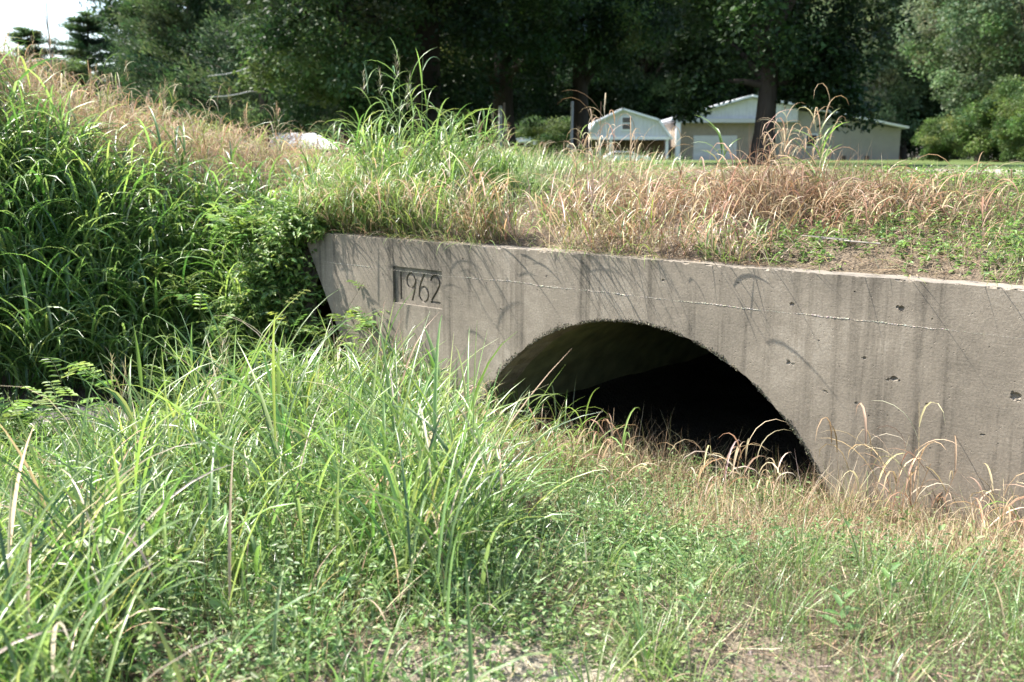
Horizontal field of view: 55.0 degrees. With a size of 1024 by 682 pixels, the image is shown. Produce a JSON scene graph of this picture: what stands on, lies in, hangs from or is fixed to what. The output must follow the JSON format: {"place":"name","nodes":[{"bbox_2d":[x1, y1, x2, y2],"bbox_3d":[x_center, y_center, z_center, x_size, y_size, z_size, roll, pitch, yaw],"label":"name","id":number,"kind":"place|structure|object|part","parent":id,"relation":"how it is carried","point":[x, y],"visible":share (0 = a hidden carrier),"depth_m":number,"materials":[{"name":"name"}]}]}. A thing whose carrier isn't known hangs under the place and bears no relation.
{"place":"outdoors","nodes":[
{"label":"outdoors","id":0,"kind":"place"},
{"bbox_2d":[39,0,69,93],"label":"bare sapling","id":1,"kind":"object","parent":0,"point":[48,38],"visible":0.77,"depth_m":38.50,"materials":[{"name":"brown plant"}]},
{"bbox_2d":[0,0,990,157],"label":"sky","id":2,"kind":"structure","parent":0,"point":[27,13],"materials":[{"name":"white"}]},
{"bbox_2d":[0,275,1023,681],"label":"ground","id":3,"kind":"structure","parent":0,"point":[710,397],"depth_m":3.98,"materials":[{"name":"soil"}]},
{"bbox_2d":[0,358,118,445],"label":"leafy shrub","id":4,"kind":"object","parent":3,"relation":"on","point":[20,408],"visible":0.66,"depth_m":6.52,"materials":[{"name":"green plant"}]},
{"bbox_2d":[19,406,127,432],"bbox_3d":[-3.604,0.769,8.178,0.904,0.275,0.576,2,16,-9],"label":"rock","id":5,"kind":"object","parent":3,"relation":"on","point":[82,408],"visible":0.01,"depth_m":8.30,"materials":[{"name":"grey stone"}]},
{"bbox_2d":[57,324,142,450],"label":"grass stalk","id":6,"kind":"object","parent":3,"relation":"on","point":[124,402],"depth_m":5.15,"materials":[{"name":"green plant"}]},
{"bbox_2d":[96,347,132,439],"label":"seed stalk","id":7,"kind":"object","parent":3,"relation":"on","point":[111,375],"visible":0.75,"depth_m":5.69,"materials":[{"name":"green plant"}]},
{"bbox_2d":[0,510,320,655],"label":"vine","id":8,"kind":"object","parent":3,"relation":"on","point":[169,571],"visible":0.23,"depth_m":3.67,"materials":[{"name":"green plant"}]},
{"bbox_2d":[133,336,264,413],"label":"leafy shrub","id":9,"kind":"object","parent":3,"relation":"on","point":[158,381],"visible":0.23,"depth_m":8.80,"materials":[{"name":"green plant"}]},
{"bbox_2d":[144,324,278,482],"bbox_3d":[-1.437,0.436,4.721,0.639,1.042,0.225,-6,12,-30],"label":"grass stalk","id":10,"kind":"object","parent":3,"relation":"on","point":[209,431],"depth_m":4.73,"materials":[{"name":"green plant"}]},
{"bbox_2d":[206,334,228,423],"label":"seed stalk","id":11,"kind":"object","parent":3,"relation":"on","point":[222,343],"visible":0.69,"depth_m":6.24,"materials":[{"name":"green plant"}]},
{"bbox_2d":[217,347,293,480],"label":"grass stalk","id":12,"kind":"object","parent":3,"relation":"on","point":[278,382],"depth_m":4.84,"materials":[{"name":"green plant"}]},
{"bbox_2d":[203,343,312,496],"bbox_3d":[-1.234,0.487,4.816,0.414,0.946,0.644,0,11,0],"label":"grass stalk","id":13,"kind":"object","parent":3,"relation":"on","point":[288,440],"depth_m":4.78,"materials":[{"name":"green plant"}]},
{"bbox_2d":[0,373,558,681],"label":"leafy undergrowth","id":14,"kind":"object","parent":3,"relation":"on","point":[144,663],"visible":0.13,"depth_m":3.81,"materials":[{"name":"green plant"}]},
{"bbox_2d":[175,275,388,389],"bbox_3d":[-1.884,-0.067,8.981,1.836,1.448,2.304,0,11,0],"label":"leafy shrub","id":15,"kind":"object","parent":3,"relation":"on","point":[367,324],"visible":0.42,"depth_m":8.60,"materials":[{"name":"green plant"}]},
{"bbox_2d":[0,280,627,681],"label":"tall grass","id":16,"kind":"structure","parent":3,"relation":"on","point":[406,464],"depth_m":4.08,"materials":[{"name":"green plant"}]},
{"bbox_2d":[309,313,340,397],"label":"seed stalk","id":17,"kind":"object","parent":3,"relation":"on","point":[327,355],"visible":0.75,"depth_m":6.82,"materials":[{"name":"green plant"}]},
{"bbox_2d":[392,325,456,426],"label":"grass stalk","id":18,"kind":"object","parent":3,"relation":"on","point":[433,352],"depth_m":5.70,"materials":[{"name":"green plant"}]},
{"bbox_2d":[444,371,503,445],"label":"dry grass tuft","id":19,"kind":"object","parent":3,"relation":"on","point":[486,401],"visible":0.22,"depth_m":7.01,"materials":[{"name":"plant"}]},
{"bbox_2d":[5,382,1023,681],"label":"dry grass","id":20,"kind":"structure","parent":3,"relation":"on","point":[933,532],"depth_m":5.36,"materials":[{"name":"beige plant"}]},
{"bbox_2d":[547,540,577,578],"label":"broadleaf weed","id":21,"kind":"object","parent":3,"relation":"on","point":[562,549],"visible":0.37,"depth_m":4.14,"materials":[{"name":"green plant"}]},
{"bbox_2d":[521,403,643,482],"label":"dry grass tuft","id":22,"kind":"object","parent":3,"relation":"on","point":[573,443],"visible":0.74,"depth_m":6.55,"materials":[{"name":"beige plant"}]},
{"bbox_2d":[143,449,1023,681],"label":"grass tufts","id":23,"kind":"object","parent":3,"relation":"on","point":[639,636],"visible":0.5,"depth_m":3.51,"materials":[{"name":"green plant"}]},
{"bbox_2d":[575,407,657,508],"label":"dry grass tuft","id":24,"kind":"object","parent":3,"relation":"on","point":[622,444],"visible":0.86,"depth_m":5.99,"materials":[{"name":"beige plant"}]},
{"bbox_2d":[618,544,656,583],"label":"broadleaf weed","id":25,"kind":"object","parent":3,"relation":"on","point":[634,558],"visible":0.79,"depth_m":3.99,"materials":[{"name":"green plant"}]},
{"bbox_2d":[282,477,1023,681],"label":"dead tangles","id":26,"kind":"object","parent":3,"relation":"on","point":[845,641],"visible":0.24,"depth_m":3.52,"materials":[{"name":"beige plant"}]},
{"bbox_2d":[672,574,716,624],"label":"broadleaf weed","id":27,"kind":"object","parent":3,"relation":"on","point":[697,596],"visible":0.88,"depth_m":3.59,"materials":[{"name":"green plant"}]},
{"bbox_2d":[663,419,792,528],"bbox_3d":[1.293,0.814,5.917,0.863,0.639,0.611,0,11,0],"label":"dry grass tuft","id":28,"kind":"object","parent":3,"relation":"on","point":[725,472],"visible":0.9,"depth_m":5.91,"materials":[{"name":"beige plant"}]},
{"bbox_2d":[720,538,757,575],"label":"broadleaf weed","id":29,"kind":"object","parent":3,"relation":"on","point":[737,551],"visible":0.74,"depth_m":4.14,"materials":[{"name":"green plant"}]},
{"bbox_2d":[766,526,795,559],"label":"broadleaf weed","id":30,"kind":"object","parent":3,"relation":"on","point":[785,532],"visible":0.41,"depth_m":4.55,"materials":[{"name":"green plant"}]},
{"bbox_2d":[819,586,864,635],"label":"broadleaf weed","id":31,"kind":"object","parent":3,"relation":"on","point":[839,601],"visible":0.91,"depth_m":3.44,"materials":[{"name":"green plant"}]},
{"bbox_2d":[866,560,907,599],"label":"broadleaf weed","id":32,"kind":"object","parent":3,"relation":"on","point":[893,568],"visible":0.73,"depth_m":3.79,"materials":[{"name":"green plant"}]},
{"bbox_2d":[815,400,1006,537],"bbox_3d":[2.129,0.706,5.299,0.995,0.815,0.712,5,11,23],"label":"dry grass tuft","id":33,"kind":"object","parent":3,"relation":"on","point":[909,474],"visible":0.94,"depth_m":5.34,"materials":[{"name":"beige plant"}]},
{"bbox_2d":[936,472,1023,543],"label":"dry grass tuft","id":34,"kind":"object","parent":3,"relation":"on","point":[1007,507],"visible":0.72,"depth_m":4.91,"materials":[{"name":"beige plant"}]},
{"bbox_2d":[0,121,1023,388],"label":"embankment","id":35,"kind":"structure","parent":0,"point":[854,263],"depth_m":6.80,"materials":[{"name":"plant"}]},
{"bbox_2d":[0,24,97,114],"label":"cedar tree","id":36,"kind":"object","parent":35,"relation":"on","point":[25,32],"visible":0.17,"depth_m":59.30,"materials":[{"name":"green plant"}]},
{"bbox_2d":[26,9,199,140],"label":"cedar tree","id":37,"kind":"object","parent":35,"relation":"on","point":[82,41],"visible":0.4,"depth_m":49.41,"materials":[{"name":"green plant"}]},
{"bbox_2d":[80,0,211,142],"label":"cedar tree","id":38,"kind":"object","parent":35,"relation":"on","point":[125,8],"visible":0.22,"depth_m":41.66,"materials":[{"name":"green plant"}]},
{"bbox_2d":[79,0,245,151],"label":"woodland tree","id":39,"kind":"object","parent":35,"relation":"on","point":[105,11],"visible":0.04,"depth_m":89.54,"materials":[{"name":"green plant"}]},
{"bbox_2d":[102,261,225,323],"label":"leafy shrub","id":40,"kind":"object","parent":35,"relation":"on","point":[165,289],"visible":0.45,"depth_m":9.17,"materials":[{"name":"green plant"}]},
{"bbox_2d":[0,41,349,406],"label":"bank grass","id":41,"kind":"structure","parent":35,"relation":"on","point":[35,217],"depth_m":9.24,"materials":[{"name":"green plant"}]},
{"bbox_2d":[94,0,267,144],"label":"cedar tree","id":42,"kind":"object","parent":35,"relation":"on","point":[190,16],"visible":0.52,"depth_m":37.69,"materials":[{"name":"green plant"}]},
{"bbox_2d":[161,0,285,155],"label":"cedar tree","id":43,"kind":"object","parent":35,"relation":"on","point":[230,15],"visible":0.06,"depth_m":47.61,"materials":[{"name":"green plant"}]},
{"bbox_2d":[164,0,339,156],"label":"cedar tree","id":44,"kind":"object","parent":35,"relation":"on","point":[262,102],"visible":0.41,"depth_m":34.30,"materials":[{"name":"green plant"}]},
{"bbox_2d":[205,193,327,260],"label":"leafy shrub","id":45,"kind":"object","parent":35,"relation":"on","point":[229,216],"visible":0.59,"depth_m":9.14,"materials":[{"name":"green plant"}]},
{"bbox_2d":[243,133,337,162],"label":"rock","id":46,"kind":"structure","parent":35,"relation":"on","point":[310,135],"depth_m":39.89,"materials":[{"name":"white stone"}]},
{"bbox_2d":[0,10,602,240],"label":"seeding grass","id":47,"kind":"structure","parent":35,"relation":"on","point":[196,133],"depth_m":10.96,"materials":[{"name":"beige plant"}]},
{"bbox_2d":[241,24,390,141],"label":"cedar tree","id":48,"kind":"object","parent":35,"relation":"on","point":[333,110],"visible":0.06,"depth_m":44.51,"materials":[{"name":"green plant"}]},
{"bbox_2d":[280,117,370,202],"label":"grass clump","id":49,"kind":"object","parent":35,"relation":"on","point":[323,162],"visible":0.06,"depth_m":9.73,"materials":[{"name":"plant"}]},
{"bbox_2d":[224,0,460,160],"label":"shade tree","id":50,"kind":"object","parent":35,"relation":"on","point":[334,81],"visible":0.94,"depth_m":25.08,"materials":[{"name":"green plant"}]},
{"bbox_2d":[307,0,414,153],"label":"woodland tree","id":51,"kind":"object","parent":35,"relation":"on","point":[389,127],"visible":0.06,"depth_m":92.05,"materials":[{"name":"green plant"}]},
{"bbox_2d":[373,34,448,154],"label":"woodland tree","id":52,"kind":"object","parent":35,"relation":"on","point":[397,133],"visible":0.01,"depth_m":105.13,"materials":[{"name":"green plant"}]},
{"bbox_2d":[274,37,554,218],"bbox_3d":[-0.896,-1.917,8.909,2.546,1.554,1.818,0,11,0],"label":"grass clump","id":53,"kind":"object","parent":35,"relation":"on","point":[374,148],"visible":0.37,"depth_m":8.76,"materials":[{"name":"green plant"}]},
{"bbox_2d":[227,0,625,157],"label":"shade tree","id":54,"kind":"object","parent":35,"relation":"on","point":[485,26],"visible":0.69,"depth_m":27.97,"materials":[{"name":"green plant"}]},
{"bbox_2d":[392,30,537,156],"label":"woodland tree","id":55,"kind":"object","parent":35,"relation":"on","point":[477,107],"visible":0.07,"depth_m":92.85,"materials":[{"name":"green plant"}]},
{"bbox_2d":[441,109,491,157],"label":"bush","id":56,"kind":"object","parent":35,"relation":"on","point":[466,121],"visible":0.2,"depth_m":38.47,"materials":[{"name":"green plant"}]},
{"bbox_2d":[432,106,549,198],"bbox_3d":[-0.252,-1.746,9.057,1.400,0.855,1.000,-5,12,-26],"label":"grass clump","id":57,"kind":"object","parent":35,"relation":"on","point":[498,167],"visible":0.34,"depth_m":8.99,"materials":[{"name":"green plant"}]},
{"bbox_2d":[441,85,546,159],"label":"woodland tree","id":58,"kind":"object","parent":35,"relation":"on","point":[490,118],"depth_m":103.27,"materials":[{"name":"green plant"}]},
{"bbox_2d":[498,106,501,148],"bbox_3d":[-0.385,-6.667,32.328,0.150,2.071,0.140,0,11,0],"label":"post","id":59,"kind":"object","parent":35,"relation":"on","point":[499,119],"visible":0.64,"depth_m":32.20,"materials":[{"name":"grey wood"}]},
{"bbox_2d":[503,103,504,146],"bbox_3d":[-0.267,-6.924,33.296,0.096,2.220,0.082,0,11,0],"label":"post","id":60,"kind":"object","parent":35,"relation":"on","point":[503,123],"visible":0.56,"depth_m":33.18,"materials":[{"name":"grey wood"}]},
{"bbox_2d":[371,0,652,162],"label":"shade tree","id":61,"kind":"object","parent":35,"relation":"on","point":[510,100],"visible":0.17,"depth_m":35.34,"materials":[{"name":"green plant"}]},
{"bbox_2d":[516,137,568,159],"bbox_3d":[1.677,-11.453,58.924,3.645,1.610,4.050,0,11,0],"label":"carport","id":62,"kind":"object","parent":35,"relation":"on","point":[522,141],"visible":0.08,"depth_m":56.85,"materials":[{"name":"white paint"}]},
{"bbox_2d":[487,47,616,159],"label":"woodland tree","id":63,"kind":"object","parent":35,"relation":"on","point":[591,88],"visible":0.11,"depth_m":92.33,"materials":[{"name":"green plant"}]},
{"bbox_2d":[514,114,592,161],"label":"bush","id":64,"kind":"object","parent":35,"relation":"on","point":[560,130],"visible":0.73,"depth_m":44.27,"materials":[{"name":"green plant"}]},
{"bbox_2d":[94,137,1023,284],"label":"lawn grass","id":65,"kind":"structure","parent":35,"relation":"on","point":[545,164],"depth_m":10.44,"materials":[{"name":"green plant"}]},
{"bbox_2d":[98,161,1023,419],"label":"bank weeds","id":66,"kind":"object","parent":35,"relation":"on","point":[266,269],"visible":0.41,"depth_m":8.89,"materials":[{"name":"green plant"}]},
{"bbox_2d":[570,101,573,161],"bbox_3d":[2.020,-6.949,33.292,0.128,2.270,0.116,0,11,0],"label":"post","id":67,"kind":"object","parent":35,"relation":"on","point":[571,122],"visible":0.79,"depth_m":33.20,"materials":[{"name":"wood"}]},
{"bbox_2d":[518,55,636,146],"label":"woodland tree","id":68,"kind":"object","parent":35,"relation":"on","point":[559,98],"depth_m":101.87,"materials":[{"name":"green plant"}]},
{"bbox_2d":[489,0,693,162],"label":"shade tree","id":69,"kind":"object","parent":35,"relation":"on","point":[583,77],"visible":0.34,"depth_m":35.99,"materials":[{"name":"green plant"}]},
{"bbox_2d":[552,90,695,192],"bbox_3d":[0.972,-1.724,8.530,1.068,0.926,1.214,-9,14,-39],"label":"dry grass tuft","id":70,"kind":"object","parent":35,"relation":"on","point":[596,147],"visible":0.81,"depth_m":8.61,"materials":[{"name":"beige plant"}]},
{"bbox_2d":[604,151,650,160],"bbox_3d":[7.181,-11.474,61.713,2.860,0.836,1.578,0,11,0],"label":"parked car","id":71,"kind":"object","parent":35,"relation":"on","point":[618,158],"visible":0.31,"depth_m":60.93,"materials":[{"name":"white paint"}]},
{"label":"side window","id":72,"kind":"part","parent":71,"relation":"part of","materials":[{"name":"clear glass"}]},
{"bbox_2d":[275,116,1023,280],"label":"dead grass","id":73,"kind":"structure","parent":35,"relation":"on","point":[786,188],"depth_m":6.85,"materials":[{"name":"beige plant"}]},
{"bbox_2d":[570,1,728,123],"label":"woodland tree","id":74,"kind":"object","parent":35,"relation":"on","point":[654,113],"visible":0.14,"depth_m":91.56,"materials":[{"name":"green plant"}]},
{"bbox_2d":[556,0,750,115],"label":"shade tree","id":75,"kind":"object","parent":35,"relation":"on","point":[657,87],"visible":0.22,"depth_m":89.55,"materials":[{"name":"green plant"}]},
{"bbox_2d":[306,232,1023,539],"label":"culvert","id":76,"kind":"object","parent":35,"relation":"on","point":[804,352],"visible":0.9,"depth_m":6.08,"materials":[{"name":"concrete"}]},
{"bbox_2d":[270,140,810,265],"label":"leaning grass","id":77,"kind":"structure","parent":76,"relation":"on","point":[393,212],"depth_m":7.66,"materials":[{"name":"green plant"}]},
{"bbox_2d":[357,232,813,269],"bbox_3d":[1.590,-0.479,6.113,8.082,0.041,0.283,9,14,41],"label":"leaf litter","id":78,"kind":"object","parent":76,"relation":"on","point":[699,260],"visible":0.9,"depth_m":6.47,"materials":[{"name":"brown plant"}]},
{"bbox_2d":[312,214,1023,287],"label":"hanging grass","id":79,"kind":"structure","parent":76,"relation":"on","point":[449,240],"depth_m":7.12,"materials":[{"name":"plant"}]},
{"bbox_2d":[664,140,669,159],"bbox_3d":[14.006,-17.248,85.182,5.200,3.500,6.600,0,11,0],"label":"post","id":80,"kind":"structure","parent":35,"relation":"on","point":[668,149],"depth_m":82.44,"materials":[{"name":"white"}]},
{"bbox_2d":[694,115,740,173],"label":"grass stalk","id":81,"kind":"object","parent":35,"relation":"on","point":[719,135],"depth_m":8.90,"materials":[{"name":"green plant"}]},
{"bbox_2d":[699,0,829,105],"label":"woodland tree","id":82,"kind":"object","parent":35,"relation":"on","point":[742,92],"visible":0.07,"depth_m":91.63,"materials":[{"name":"green plant"}]},
{"bbox_2d":[649,0,927,164],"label":"shade tree","id":83,"kind":"object","parent":35,"relation":"on","point":[830,65],"visible":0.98,"depth_m":24.93,"materials":[{"name":"green plant"}]},
{"bbox_2d":[757,83,855,173],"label":"dry grass tuft","id":84,"kind":"object","parent":35,"relation":"on","point":[784,137],"visible":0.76,"depth_m":8.44,"materials":[{"name":"beige plant"}]},
{"bbox_2d":[777,135,853,189],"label":"grass stalk","id":85,"kind":"object","parent":35,"relation":"on","point":[814,164],"depth_m":7.24,"materials":[{"name":"plant"}]},
{"bbox_2d":[801,109,846,167],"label":"grass stalk","id":86,"kind":"object","parent":35,"relation":"on","point":[822,139],"depth_m":8.24,"materials":[{"name":"green plant"}]},
{"bbox_2d":[755,0,923,127],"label":"woodland tree","id":87,"kind":"object","parent":35,"relation":"on","point":[852,61],"visible":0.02,"depth_m":91.88,"materials":[{"name":"green plant"}]},
{"bbox_2d":[800,235,880,244],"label":"twig","id":88,"kind":"object","parent":35,"relation":"on","point":[841,239],"visible":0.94,"depth_m":6.08,"materials":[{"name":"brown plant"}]},
{"bbox_2d":[796,0,934,131],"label":"woodland tree","id":89,"kind":"object","parent":35,"relation":"on","point":[891,80],"visible":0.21,"depth_m":85.98,"materials":[{"name":"green plant"}]},
{"bbox_2d":[874,25,926,158],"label":"woodland tree","id":90,"kind":"object","parent":35,"relation":"on","point":[916,147],"depth_m":113.68,"materials":[{"name":"green plant"}]},
{"bbox_2d":[858,1,960,159],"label":"woodland tree","id":91,"kind":"object","parent":35,"relation":"on","point":[903,149],"visible":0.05,"depth_m":91.64,"materials":[{"name":"green plant"}]},
{"bbox_2d":[874,0,967,159],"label":"woodland tree","id":92,"kind":"object","parent":35,"relation":"on","point":[909,148],"visible":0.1,"depth_m":92.17,"materials":[{"name":"green plant"}]},
{"bbox_2d":[910,117,982,160],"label":"bush","id":93,"kind":"object","parent":35,"relation":"on","point":[936,138],"visible":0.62,"depth_m":54.41,"materials":[{"name":"green plant"}]},
{"bbox_2d":[918,75,975,158],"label":"woodland tree","id":94,"kind":"object","parent":35,"relation":"on","point":[957,157],"depth_m":105.62,"materials":[{"name":"green plant"}]},
{"bbox_2d":[888,0,1023,160],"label":"woodland tree","id":95,"kind":"object","parent":35,"relation":"on","point":[931,36],"visible":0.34,"depth_m":58.08,"materials":[{"name":"green plant"}]},
{"bbox_2d":[911,1,1006,160],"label":"woodland tree","id":96,"kind":"object","parent":35,"relation":"on","point":[946,62],"visible":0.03,"depth_m":69.42,"materials":[{"name":"green plant"}]},
{"bbox_2d":[919,0,1023,161],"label":"woodland tree","id":97,"kind":"object","parent":35,"relation":"on","point":[1004,51],"visible":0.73,"depth_m":47.51,"materials":[{"name":"green plant"}]},
{"bbox_2d":[939,74,1023,161],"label":"bush","id":98,"kind":"object","parent":35,"relation":"on","point":[983,142],"visible":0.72,"depth_m":43.03,"materials":[{"name":"green plant"}]},
{"bbox_2d":[991,90,1023,160],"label":"bush","id":99,"kind":"object","parent":35,"relation":"on","point":[1007,127],"visible":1,"depth_m":39.25,"materials":[{"name":"green plant"}]},
{"bbox_2d":[0,353,1023,681],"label":"short grass","id":100,"kind":"structure","parent":0,"point":[890,632],"depth_m":3.64,"materials":[{"name":"green plant"}]},
{"bbox_2d":[310,608,894,681],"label":"gravel","id":101,"kind":"structure","parent":0,"point":[633,680],"depth_m":3.35,"materials":[{"name":"grey gravel"}]},
{"bbox_2d":[589,108,672,159],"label":"barn","id":102,"kind":"structure","parent":0,"point":[657,134],"depth_m":78.27,"materials":[{"name":"white"}]},
{"bbox_2d":[621,116,631,130],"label":"window","id":103,"kind":"structure","parent":102,"relation":"in","point":[624,119],"depth_m":78.09,"materials":[{"name":"white glass"}]},
{"bbox_2d":[661,95,908,159],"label":"house","id":104,"kind":"structure","parent":0,"point":[733,121],"depth_m":79.55,"materials":[{"name":"beige"}]},
{"bbox_2d":[693,136,736,159],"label":"garage door","id":105,"kind":"structure","parent":104,"relation":"in","point":[701,148],"depth_m":79.59,"materials":[{"name":"white metal"}]},
{"bbox_2d":[805,134,817,147],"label":"window","id":106,"kind":"structure","parent":104,"relation":"in","point":[809,145],"depth_m":79.57,"materials":[{"name":"white glass"}]}
]}

